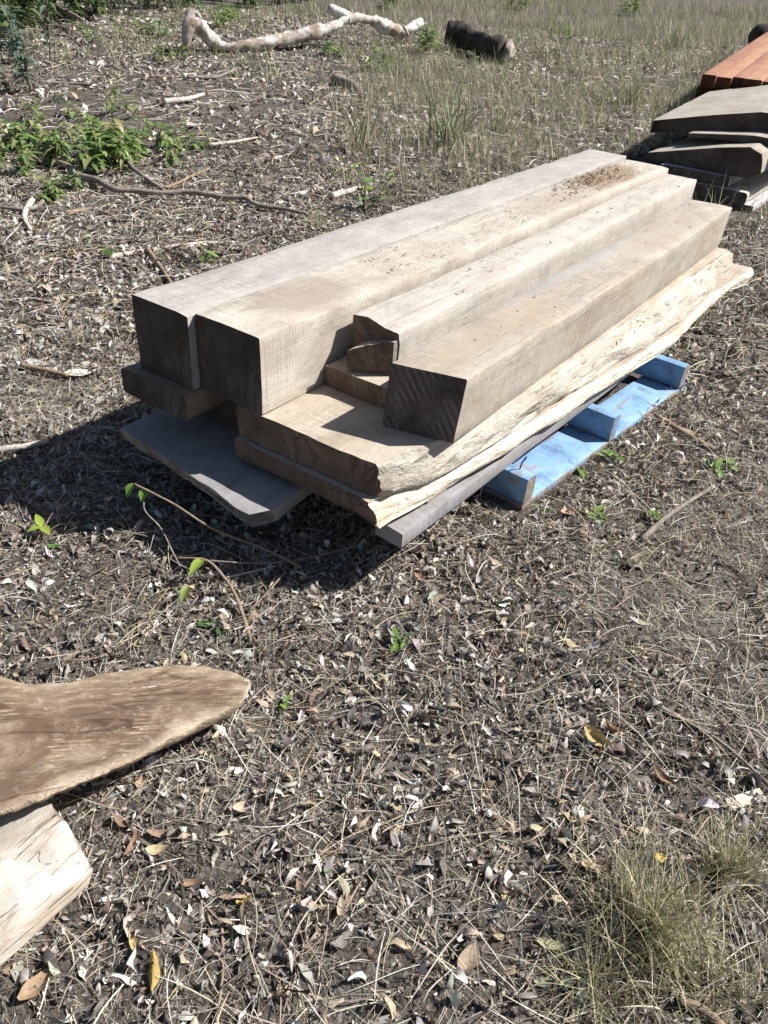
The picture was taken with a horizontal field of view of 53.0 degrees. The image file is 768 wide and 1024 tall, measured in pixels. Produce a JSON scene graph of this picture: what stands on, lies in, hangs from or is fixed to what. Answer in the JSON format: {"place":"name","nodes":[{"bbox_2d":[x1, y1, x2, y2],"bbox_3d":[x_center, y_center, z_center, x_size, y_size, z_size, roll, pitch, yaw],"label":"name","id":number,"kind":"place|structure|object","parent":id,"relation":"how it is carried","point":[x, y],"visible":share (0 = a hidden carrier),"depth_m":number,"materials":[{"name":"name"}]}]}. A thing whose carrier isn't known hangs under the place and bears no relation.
{"place":"outdoors","nodes":[
{"label":"outdoors","id":0,"kind":"place"},
{"bbox_2d":[0,0,767,1023],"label":"ground","id":1,"kind":"structure","parent":0,"point":[350,952],"depth_m":1.57,"materials":[{"name":"brown soil"}]},
{"bbox_2d":[0,28,40,91],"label":"leafy shrub","id":2,"kind":"object","parent":1,"relation":"on","point":[14,45],"visible":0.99,"depth_m":6.45,"materials":[{"name":"green plant"}]},
{"bbox_2d":[0,0,44,40],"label":"leafy shrub","id":3,"kind":"object","parent":1,"relation":"on","point":[26,10],"visible":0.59,"depth_m":8.05,"materials":[{"name":"green plant"}]},
{"bbox_2d":[0,438,49,453],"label":"fallen stick","id":4,"kind":"object","parent":1,"relation":"on","point":[17,447],"visible":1,"depth_m":2.14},
{"bbox_2d":[21,197,34,230],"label":"fallen stick","id":5,"kind":"object","parent":1,"relation":"on","point":[25,210],"visible":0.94,"depth_m":3.92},
{"bbox_2d":[0,168,57,210],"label":"fallen stick","id":6,"kind":"object","parent":1,"relation":"on","point":[40,203],"visible":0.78,"depth_m":4.01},
{"bbox_2d":[0,0,61,71],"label":"leafy shrub","id":7,"kind":"object","parent":1,"relation":"on","point":[3,8],"visible":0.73,"depth_m":7.32,"materials":[{"name":"green plant"}]},
{"bbox_2d":[0,119,65,157],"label":"leafy weed","id":8,"kind":"object","parent":1,"relation":"on","point":[3,140],"visible":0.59,"depth_m":5.01,"materials":[{"name":"green plant"}]},
{"bbox_2d":[17,967,50,1000],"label":"dead leaf","id":9,"kind":"object","parent":1,"relation":"on","point":[28,990],"visible":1,"depth_m":1.06,"materials":[{"name":"plant"}]},
{"bbox_2d":[27,514,49,544],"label":"seedling","id":10,"kind":"object","parent":1,"relation":"on","point":[39,521],"visible":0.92,"depth_m":1.85,"materials":[{"name":"green plant"}]},
{"bbox_2d":[19,362,68,376],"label":"fallen stick","id":11,"kind":"object","parent":1,"relation":"on","point":[26,366],"visible":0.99,"depth_m":2.53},
{"bbox_2d":[0,0,90,28],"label":"leafy shrub","id":12,"kind":"object","parent":1,"relation":"on","point":[65,2],"visible":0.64,"depth_m":8.88,"materials":[{"name":"green plant"}]},
{"bbox_2d":[0,801,92,965],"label":"log offcut","id":13,"kind":"object","parent":1,"relation":"on","point":[46,869],"visible":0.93,"depth_m":1.14,"materials":[{"name":"wood"}]},
{"bbox_2d":[0,665,249,815],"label":"figured slab","id":14,"kind":"object","parent":13,"relation":"on","point":[56,738],"depth_m":1.31,"materials":[{"name":"wood"}]},
{"bbox_2d":[0,113,92,145],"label":"leafy weed","id":15,"kind":"object","parent":1,"relation":"on","point":[70,129],"visible":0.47,"depth_m":5.27,"materials":[{"name":"green plant"}]},
{"bbox_2d":[16,165,87,204],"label":"leafy weed","id":16,"kind":"object","parent":1,"relation":"on","point":[56,191],"visible":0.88,"depth_m":4.24,"materials":[{"name":"green plant"}]},
{"bbox_2d":[30,4,83,21],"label":"fallen stick","id":17,"kind":"object","parent":1,"relation":"on","point":[60,10],"visible":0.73,"depth_m":8.92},
{"bbox_2d":[25,0,108,20],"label":"leafy shrub","id":18,"kind":"object","parent":1,"relation":"on","point":[100,9],"visible":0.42,"depth_m":9.45,"materials":[{"name":"green plant"}]},
{"bbox_2d":[38,80,97,85],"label":"fallen stick","id":19,"kind":"object","parent":1,"relation":"on","point":[44,82],"visible":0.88,"depth_m":6.84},
{"bbox_2d":[49,310,98,349],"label":"grass tuft","id":20,"kind":"object","parent":1,"relation":"on","point":[77,334],"visible":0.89,"depth_m":2.75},
{"bbox_2d":[9,118,146,176],"bbox_3d":[-1.965,-2.267,4.795,0.891,0.309,0.854,4,36,0],"label":"leafy weed","id":21,"kind":"object","parent":1,"relation":"on","point":[54,149],"visible":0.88,"depth_m":4.73,"materials":[{"name":"green plant"}]},
{"bbox_2d":[21,86,141,119],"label":"leafy weed","id":22,"kind":"object","parent":1,"relation":"on","point":[114,90],"visible":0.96,"depth_m":5.97,"materials":[{"name":"green plant"}]},
{"bbox_2d":[86,0,154,15],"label":"leafy shrub","id":23,"kind":"object","parent":1,"relation":"on","point":[115,2],"visible":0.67,"depth_m":9.94,"materials":[{"name":"green plant"}]},
{"bbox_2d":[65,568,183,660],"bbox_3d":[-0.528,0.224,1.656,0.059,0.010,0.351,21,39,21],"label":"fallen stick","id":24,"kind":"object","parent":1,"relation":"on","point":[153,607],"visible":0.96,"depth_m":1.60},
{"bbox_2d":[71,115,185,174],"bbox_3d":[-1.771,-2.365,4.960,0.752,0.317,0.797,-26,46,-35],"label":"leafy weed","id":25,"kind":"object","parent":1,"relation":"on","point":[85,156],"visible":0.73,"depth_m":4.92,"materials":[{"name":"green plant"}]},
{"bbox_2d":[78,116,206,164],"bbox_3d":[-1.696,-2.517,5.217,0.879,0.241,0.470,-24,44,-33],"label":"leafy weed","id":26,"kind":"object","parent":1,"relation":"on","point":[158,135],"visible":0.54,"depth_m":5.29,"materials":[{"name":"green plant"}]},
{"bbox_2d":[126,158,164,189],"bbox_3d":[-1.526,-2.127,4.769,0.078,0.035,1.037,-14,40,-24],"label":"fallen stick","id":27,"kind":"object","parent":1,"relation":"on","point":[138,172],"visible":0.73,"depth_m":4.64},
{"bbox_2d":[130,17,172,38],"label":"leafy weed","id":28,"kind":"object","parent":1,"relation":"on","point":[159,31],"visible":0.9,"depth_m":8.74,"materials":[{"name":"green plant"}]},
{"bbox_2d":[149,948,159,990],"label":"dry leaf","id":29,"kind":"object","parent":1,"relation":"on","point":[154,968],"visible":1,"depth_m":1.08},
{"bbox_2d":[145,246,171,282],"bbox_3d":[-0.996,-1.092,3.421,0.028,0.034,0.486,-14,39,-23],"label":"fallen stick","id":30,"kind":"object","parent":1,"relation":"on","point":[152,256],"visible":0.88,"depth_m":3.45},
{"bbox_2d":[111,118,211,160],"bbox_3d":[-1.561,-2.653,5.401,0.891,0.204,0.525,24,40,26],"label":"leafy weed","id":31,"kind":"object","parent":1,"relation":"on","point":[180,144],"visible":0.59,"depth_m":5.29,"materials":[{"name":"green plant"}]},
{"bbox_2d":[107,241,234,259],"bbox_3d":[-1.004,-1.250,3.647,0.622,0.028,0.068,-19,42,-28],"label":"fallen stick","id":32,"kind":"object","parent":1,"relation":"on","point":[115,255],"visible":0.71,"depth_m":3.58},
{"bbox_2d":[151,39,191,61],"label":"leafy weed","id":33,"kind":"object","parent":1,"relation":"on","point":[161,56],"visible":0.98,"depth_m":7.87,"materials":[{"name":"green plant"}]},
{"bbox_2d":[42,156,307,215],"bbox_3d":[-1.329,-1.845,4.389,1.946,0.051,0.356,18,38,19],"label":"fallen stick","id":34,"kind":"object","parent":1,"relation":"on","point":[70,168],"visible":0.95,"depth_m":4.33,"materials":[{"name":"wood"}]},
{"bbox_2d":[162,92,205,104],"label":"fallen stick","id":35,"kind":"object","parent":1,"relation":"on","point":[174,100],"visible":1,"depth_m":6.50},
{"bbox_2d":[125,483,298,566],"bbox_3d":[-0.397,0.033,1.781,0.417,0.144,0.026,11,36,9],"label":"broken twig","id":36,"kind":"object","parent":1,"relation":"on","point":[142,493],"visible":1,"depth_m":1.77,"materials":[{"name":"brown plant"}]},
{"bbox_2d":[186,67,237,79],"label":"fallen stick","id":37,"kind":"object","parent":1,"relation":"on","point":[193,77],"visible":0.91,"depth_m":7.34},
{"bbox_2d":[177,557,252,647],"bbox_3d":[-0.362,0.184,1.687,0.285,0.069,0.103,24,40,26],"label":"broken sapling","id":38,"kind":"object","parent":1,"relation":"on","point":[196,563],"visible":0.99,"depth_m":1.71,"materials":[{"name":"plant"}]},
{"bbox_2d":[199,3,236,28],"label":"leafy weed","id":39,"kind":"object","parent":1,"relation":"on","point":[219,17],"visible":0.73,"depth_m":9.57,"materials":[{"name":"green plant"}]},
{"bbox_2d":[215,923,224,1022],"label":"fallen stick","id":40,"kind":"object","parent":1,"relation":"on","point":[222,966],"visible":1,"depth_m":1.10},
{"bbox_2d":[209,542,367,563],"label":"dry twig","id":41,"kind":"object","parent":1,"relation":"on","point":[284,561],"visible":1,"depth_m":1.79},
{"bbox_2d":[181,3,423,52],"bbox_3d":[-0.814,-5.604,8.907,3.315,0.485,0.268,-20,42,-30],"label":"dead branch","id":42,"kind":"object","parent":1,"relation":"on","point":[193,22],"visible":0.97,"depth_m":8.79,"materials":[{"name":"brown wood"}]},
{"bbox_2d":[330,73,358,90],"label":"fallen stick","id":43,"kind":"object","parent":1,"relation":"on","point":[342,79],"visible":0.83,"depth_m":7.50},
{"bbox_2d":[317,62,408,155],"bbox_3d":[-0.157,-2.840,5.434,0.690,0.613,0.924,1,36,-5],"label":"grass tuft","id":44,"kind":"object","parent":1,"relation":"on","point":[356,135],"visible":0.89,"depth_m":5.50,"materials":[{"name":"plant"}]},
{"bbox_2d":[0,0,738,178],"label":"dry straw","id":45,"kind":"object","parent":1,"relation":"on","point":[221,99],"visible":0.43,"depth_m":7.18,"materials":[{"name":"plant"}]},
{"bbox_2d":[345,160,395,211],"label":"seedling","id":46,"kind":"object","parent":1,"relation":"on","point":[365,189],"visible":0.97,"depth_m":4.37,"materials":[{"name":"green plant"}]},
{"bbox_2d":[0,0,742,180],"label":"leaf litter","id":47,"kind":"object","parent":1,"relation":"on","point":[233,110],"visible":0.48,"depth_m":7.39,"materials":[{"name":"plant"}]},
{"bbox_2d":[0,326,767,1023],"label":"dry straw","id":48,"kind":"object","parent":1,"relation":"on","point":[406,732],"visible":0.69,"depth_m":1.52,"materials":[{"name":"plant"}]},
{"bbox_2d":[0,333,767,1023],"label":"bark crumbs","id":49,"kind":"object","parent":1,"relation":"on","point":[366,713],"visible":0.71,"depth_m":1.56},
{"bbox_2d":[0,111,767,399],"bbox_3d":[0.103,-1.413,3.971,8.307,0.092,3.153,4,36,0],"label":"leaf litter","id":50,"kind":"object","parent":1,"relation":"on","point":[197,248],"visible":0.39,"depth_m":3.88,"materials":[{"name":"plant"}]},
{"bbox_2d":[0,139,767,398],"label":"dry straw","id":51,"kind":"object","parent":1,"relation":"on","point":[207,221],"visible":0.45,"depth_m":3.88,"materials":[{"name":"plant"}]},
{"bbox_2d":[0,147,767,396],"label":"bark crumbs","id":52,"kind":"object","parent":1,"relation":"on","point":[231,259],"visible":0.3,"depth_m":3.87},
{"bbox_2d":[0,147,767,401],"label":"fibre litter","id":53,"kind":"object","parent":1,"relation":"on","point":[270,248],"visible":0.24,"depth_m":3.71,"materials":[{"name":"plant"}]},
{"bbox_2d":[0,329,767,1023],"bbox_3d":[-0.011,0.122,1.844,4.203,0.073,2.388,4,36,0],"label":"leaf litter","id":54,"kind":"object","parent":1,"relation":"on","point":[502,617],"visible":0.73,"depth_m":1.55,"materials":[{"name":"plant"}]},
{"bbox_2d":[0,0,767,228],"bbox_3d":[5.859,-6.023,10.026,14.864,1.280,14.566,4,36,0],"label":"dry grass","id":55,"kind":"structure","parent":1,"relation":"on","point":[494,4],"depth_m":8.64,"materials":[{"name":"plant"}]},
{"bbox_2d":[389,627,410,652],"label":"seedling","id":56,"kind":"object","parent":1,"relation":"on","point":[394,645],"visible":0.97,"depth_m":1.64,"materials":[{"name":"green plant"}]},
{"bbox_2d":[411,23,443,54],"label":"leafy weed","id":57,"kind":"object","parent":1,"relation":"on","point":[426,37],"visible":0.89,"depth_m":9.16,"materials":[{"name":"green plant"}]},
{"bbox_2d":[386,60,504,147],"bbox_3d":[0.512,-3.048,5.777,0.847,0.646,0.765,25,40,26],"label":"grass tuft","id":58,"kind":"object","parent":1,"relation":"on","point":[453,128],"visible":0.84,"depth_m":5.80,"materials":[{"name":"plant"}]},
{"bbox_2d":[457,941,479,971],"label":"dead leaf","id":59,"kind":"object","parent":1,"relation":"on","point":[467,956],"visible":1,"depth_m":1.13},
{"bbox_2d":[444,20,515,63],"bbox_3d":[1.122,-5.641,9.231,0.368,0.380,1.256,-17,41,-27],"label":"charred log","id":60,"kind":"object","parent":1,"relation":"on","point":[466,36],"visible":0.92,"depth_m":9.02,"materials":[{"name":"black wood"}]},
{"bbox_2d":[475,80,543,133],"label":"grass tuft","id":61,"kind":"object","parent":1,"relation":"on","point":[498,122],"visible":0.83,"depth_m":6.37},
{"bbox_2d":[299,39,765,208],"bbox_3d":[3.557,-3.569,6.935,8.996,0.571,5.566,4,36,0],"label":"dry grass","id":62,"kind":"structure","parent":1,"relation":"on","point":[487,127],"depth_m":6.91,"materials":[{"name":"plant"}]},
{"bbox_2d":[323,129,767,361],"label":"dry grass","id":63,"kind":"structure","parent":1,"relation":"on","point":[626,156],"depth_m":4.38,"materials":[{"name":"plant"}]},
{"bbox_2d":[536,938,569,950],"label":"dead leaf","id":64,"kind":"object","parent":1,"relation":"on","point":[549,942],"visible":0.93,"depth_m":1.16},
{"bbox_2d":[478,354,689,510],"bbox_3d":[0.288,-0.522,2.667,1.168,0.144,1.072,29,43,30],"label":"blue pallet","id":65,"kind":"object","parent":1,"relation":"on","point":[530,476],"visible":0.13,"depth_m":2.36,"materials":[{"name":"paint"}]},
{"bbox_2d":[120,409,311,526],"bbox_3d":[0.031,-0.471,2.444,0.568,0.045,1.810,25,41,26],"label":"wide slab","id":66,"kind":"object","parent":65,"relation":"on","point":[198,451],"depth_m":1.87,"materials":[{"name":"wood"}]},
{"bbox_2d":[201,400,238,430],"bbox_3d":[0.209,-0.725,2.709,0.235,0.088,2.102,25,41,26],"label":"timber plank","id":67,"kind":"object","parent":66,"relation":"on","point":[224,413],"visible":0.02,"depth_m":2.01,"materials":[{"name":"wood"}]},
{"bbox_2d":[121,361,227,419],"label":"timber beam","id":68,"kind":"structure","parent":67,"relation":"on","point":[166,395],"depth_m":1.88,"materials":[{"name":"wood"}]},
{"bbox_2d":[132,149,625,390],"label":"timber beam","id":69,"kind":"structure","parent":68,"relation":"on","point":[164,317],"depth_m":2.07,"materials":[{"name":"wood"}]},
{"bbox_3d":[0.414,-0.601,2.614,0.124,0.022,1.601,25,41,26],"label":"packing strip","id":70,"kind":"object","parent":66,"relation":"on","visible":0},
{"bbox_2d":[235,263,753,527],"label":"live edge slab","id":71,"kind":"structure","parent":70,"relation":"on","point":[380,511],"depth_m":1.84,"materials":[{"name":"wood"}]},
{"bbox_2d":[236,247,732,495],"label":"live edge slab","id":72,"kind":"structure","parent":71,"relation":"on","point":[343,437],"depth_m":1.80,"materials":[{"name":"wood"}]},
{"bbox_2d":[325,355,388,407],"bbox_3d":[0.578,-0.801,2.612,0.189,0.058,2.237,25,41,26],"label":"timber plank","id":73,"kind":"object","parent":72,"relation":"on","point":[370,387],"visible":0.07,"depth_m":1.85,"materials":[{"name":"wood"}]},
{"bbox_2d":[346,174,696,374],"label":"split beam","id":74,"kind":"structure","parent":73,"relation":"on","point":[387,333],"depth_m":2.17,"materials":[{"name":"wood"}]},
{"bbox_2d":[195,160,668,414],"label":"timber beam","id":75,"kind":"structure","parent":72,"relation":"on","point":[264,350],"depth_m":1.90,"materials":[{"name":"wood"}]},
{"bbox_2d":[359,160,657,270],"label":"leaf crumbs","id":76,"kind":"object","parent":75,"relation":"on","point":[506,215],"visible":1,"depth_m":2.55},
{"bbox_2d":[553,165,632,199],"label":"leaf crumbs","id":77,"kind":"object","parent":75,"relation":"on","point":[589,181],"visible":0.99,"depth_m":3.07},
{"bbox_2d":[382,199,731,442],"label":"timber beam","id":78,"kind":"structure","parent":72,"relation":"on","point":[454,385],"depth_m":1.95,"materials":[{"name":"wood"}]},
{"bbox_2d":[375,365,641,547],"bbox_3d":[0.507,-0.293,2.248,0.080,0.043,1.602,27,42,28],"label":"weathered board","id":79,"kind":"object","parent":65,"relation":"on","point":[403,530],"visible":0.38,"depth_m":1.85,"materials":[{"name":"wood"}]},
{"bbox_2d":[495,853,687,1023],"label":"grass tuft","id":80,"kind":"object","parent":1,"relation":"on","point":[594,974],"visible":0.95,"depth_m":1.10,"materials":[{"name":"plant"}]},
{"bbox_2d":[582,857,609,872],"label":"dead leaf","id":81,"kind":"object","parent":1,"relation":"on","point":[601,864],"visible":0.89,"depth_m":1.26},
{"bbox_2d":[585,505,607,523],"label":"seedling","id":82,"kind":"object","parent":1,"relation":"on","point":[597,509],"visible":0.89,"depth_m":2.07,"materials":[{"name":"green plant"}]},
{"bbox_2d":[584,724,609,746],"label":"dead leaf","id":83,"kind":"object","parent":1,"relation":"on","point":[594,734],"visible":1,"depth_m":1.46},
{"bbox_2d":[512,778,767,1023],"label":"grass tuft","id":84,"kind":"object","parent":1,"relation":"on","point":[654,920],"visible":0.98,"depth_m":1.15,"materials":[{"name":"plant"}]},
{"bbox_2d":[610,57,671,104],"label":"grass tuft","id":85,"kind":"object","parent":1,"relation":"on","point":[638,86],"visible":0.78,"depth_m":7.67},
{"bbox_2d":[638,484,715,541],"bbox_3d":[0.800,-0.003,2.096,0.392,0.016,0.024,-27,46,-36],"label":"fallen stick","id":86,"kind":"object","parent":1,"relation":"on","point":[652,529],"visible":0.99,"depth_m":2.07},
{"bbox_2d":[649,12,719,52],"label":"grass tuft","id":87,"kind":"object","parent":1,"relation":"on","point":[675,40],"visible":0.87,"depth_m":10.74,"materials":[{"name":"plant"}]},
{"bbox_2d":[655,415,715,451],"bbox_3d":[0.960,-0.255,2.466,0.030,0.024,0.234,-17,41,-27],"label":"fallen stick","id":88,"kind":"object","parent":1,"relation":"on","point":[683,432],"visible":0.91,"depth_m":2.44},
{"bbox_2d":[629,888,767,1023],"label":"grass tuft","id":89,"kind":"object","parent":1,"relation":"on","point":[719,975],"visible":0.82,"depth_m":1.11,"materials":[{"name":"plant"}]},
{"bbox_2d":[678,995,725,1023],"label":"fallen stick","id":90,"kind":"object","parent":1,"relation":"on","point":[693,1003],"visible":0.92,"depth_m":1.08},
{"bbox_2d":[657,705,767,784],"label":"fallen stick","id":91,"kind":"object","parent":1,"relation":"on","point":[732,751],"visible":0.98,"depth_m":1.47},
{"bbox_2d":[663,770,767,931],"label":"grass tuft","id":92,"kind":"object","parent":1,"relation":"on","point":[750,861],"visible":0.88,"depth_m":1.26,"materials":[{"name":"plant"}]},
{"bbox_2d":[702,457,737,476],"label":"seedling","id":93,"kind":"object","parent":1,"relation":"on","point":[719,462],"visible":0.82,"depth_m":2.31,"materials":[{"name":"green plant"}]},
{"bbox_2d":[705,877,739,910],"bbox_3d":[0.540,0.608,1.225,0.079,0.020,0.017,-20,42,-30],"label":"fallen stick","id":94,"kind":"object","parent":1,"relation":"on","point":[732,888],"visible":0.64,"depth_m":1.22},
{"bbox_2d":[692,190,767,212],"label":"silver plank","id":95,"kind":"object","parent":1,"relation":"on","point":[734,206],"visible":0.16,"depth_m":5.00,"materials":[{"name":"wood"}]},
{"bbox_2d":[693,170,767,204],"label":"cream plank","id":96,"kind":"object","parent":95,"relation":"on","point":[747,190],"visible":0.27,"depth_m":4.99,"materials":[{"name":"wood"}]},
{"bbox_2d":[660,162,742,186],"bbox_3d":[2.732,-2.727,5.834,0.464,0.064,2.382,26,41,27],"label":"silver plank","id":97,"kind":"object","parent":96,"relation":"on","point":[705,176],"visible":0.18,"depth_m":5.02,"materials":[{"name":"wood"}]},
{"bbox_2d":[647,137,767,178],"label":"waney slab","id":98,"kind":"structure","parent":97,"relation":"on","point":[742,159],"depth_m":4.96,"materials":[{"name":"wood"}]},
{"bbox_2d":[650,85,767,132],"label":"waney slab","id":99,"kind":"structure","parent":98,"relation":"on","point":[739,109],"depth_m":5.43,"materials":[{"name":"wood"}]},
{"bbox_2d":[688,130,767,144],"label":"waney slab","id":100,"kind":"structure","parent":98,"relation":"on","point":[750,136],"depth_m":5.06,"materials":[{"name":"wood"}]},
{"bbox_2d":[725,788,766,810],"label":"wood chip","id":101,"kind":"object","parent":1,"relation":"on","point":[744,798],"visible":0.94,"depth_m":1.38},
{"bbox_2d":[748,24,767,43],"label":"charred log","id":102,"kind":"object","parent":1,"relation":"on","point":[757,31],"visible":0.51,"depth_m":9.78,"materials":[{"name":"black wood"}]},
{"bbox_2d":[458,417,767,797],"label":"dry grass","id":103,"kind":"structure","parent":0,"point":[648,544],"depth_m":2.04,"materials":[{"name":"plant"}]},
{"bbox_3d":[4.928,-5.448,9.431,0.952,0.135,0.124,21,39,22],"label":"bearer block","id":104,"kind":"object","parent":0,"visible":0},
{"bbox_2d":[695,85,721,97],"bbox_3d":[4.066,-5.002,8.626,0.243,0.131,4.152,21,42,22],"label":"red timber","id":105,"kind":"object","parent":104,"relation":"on","point":[701,90],"visible":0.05,"depth_m":7.20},
{"bbox_2d":[700,32,767,87],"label":"red timber","id":106,"kind":"object","parent":105,"relation":"on","point":[709,77],"visible":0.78,"depth_m":7.65,"materials":[{"name":"wood"}]},
{"bbox_2d":[715,41,767,88],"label":"red timber","id":107,"kind":"object","parent":105,"relation":"on","point":[724,80],"visible":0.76,"depth_m":7.48,"materials":[{"name":"wood"}]},
{"bbox_3d":[3.416,-3.807,7.341,0.951,0.187,0.123,21,39,22],"label":"bearer block","id":108,"kind":"object","parent":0,"visible":0},
{"bbox_3d":[4.292,-4.917,8.530,0.246,0.132,4.152,21,42,22],"label":"red timber","id":109,"kind":"object","parent":108,"relation":"on","visible":0},
{"bbox_2d":[730,51,767,87],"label":"red timber","id":110,"kind":"object","parent":109,"relation":"on","point":[737,79],"visible":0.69,"depth_m":7.28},
{"bbox_3d":[4.518,-4.830,8.435,0.245,0.132,4.153,21,42,22],"label":"red timber","id":111,"kind":"object","parent":108,"relation":"on","visible":0},
{"bbox_2d":[741,59,767,87],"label":"red timber","id":112,"kind":"object","parent":111,"relation":"on","point":[757,76],"visible":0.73,"depth_m":7.02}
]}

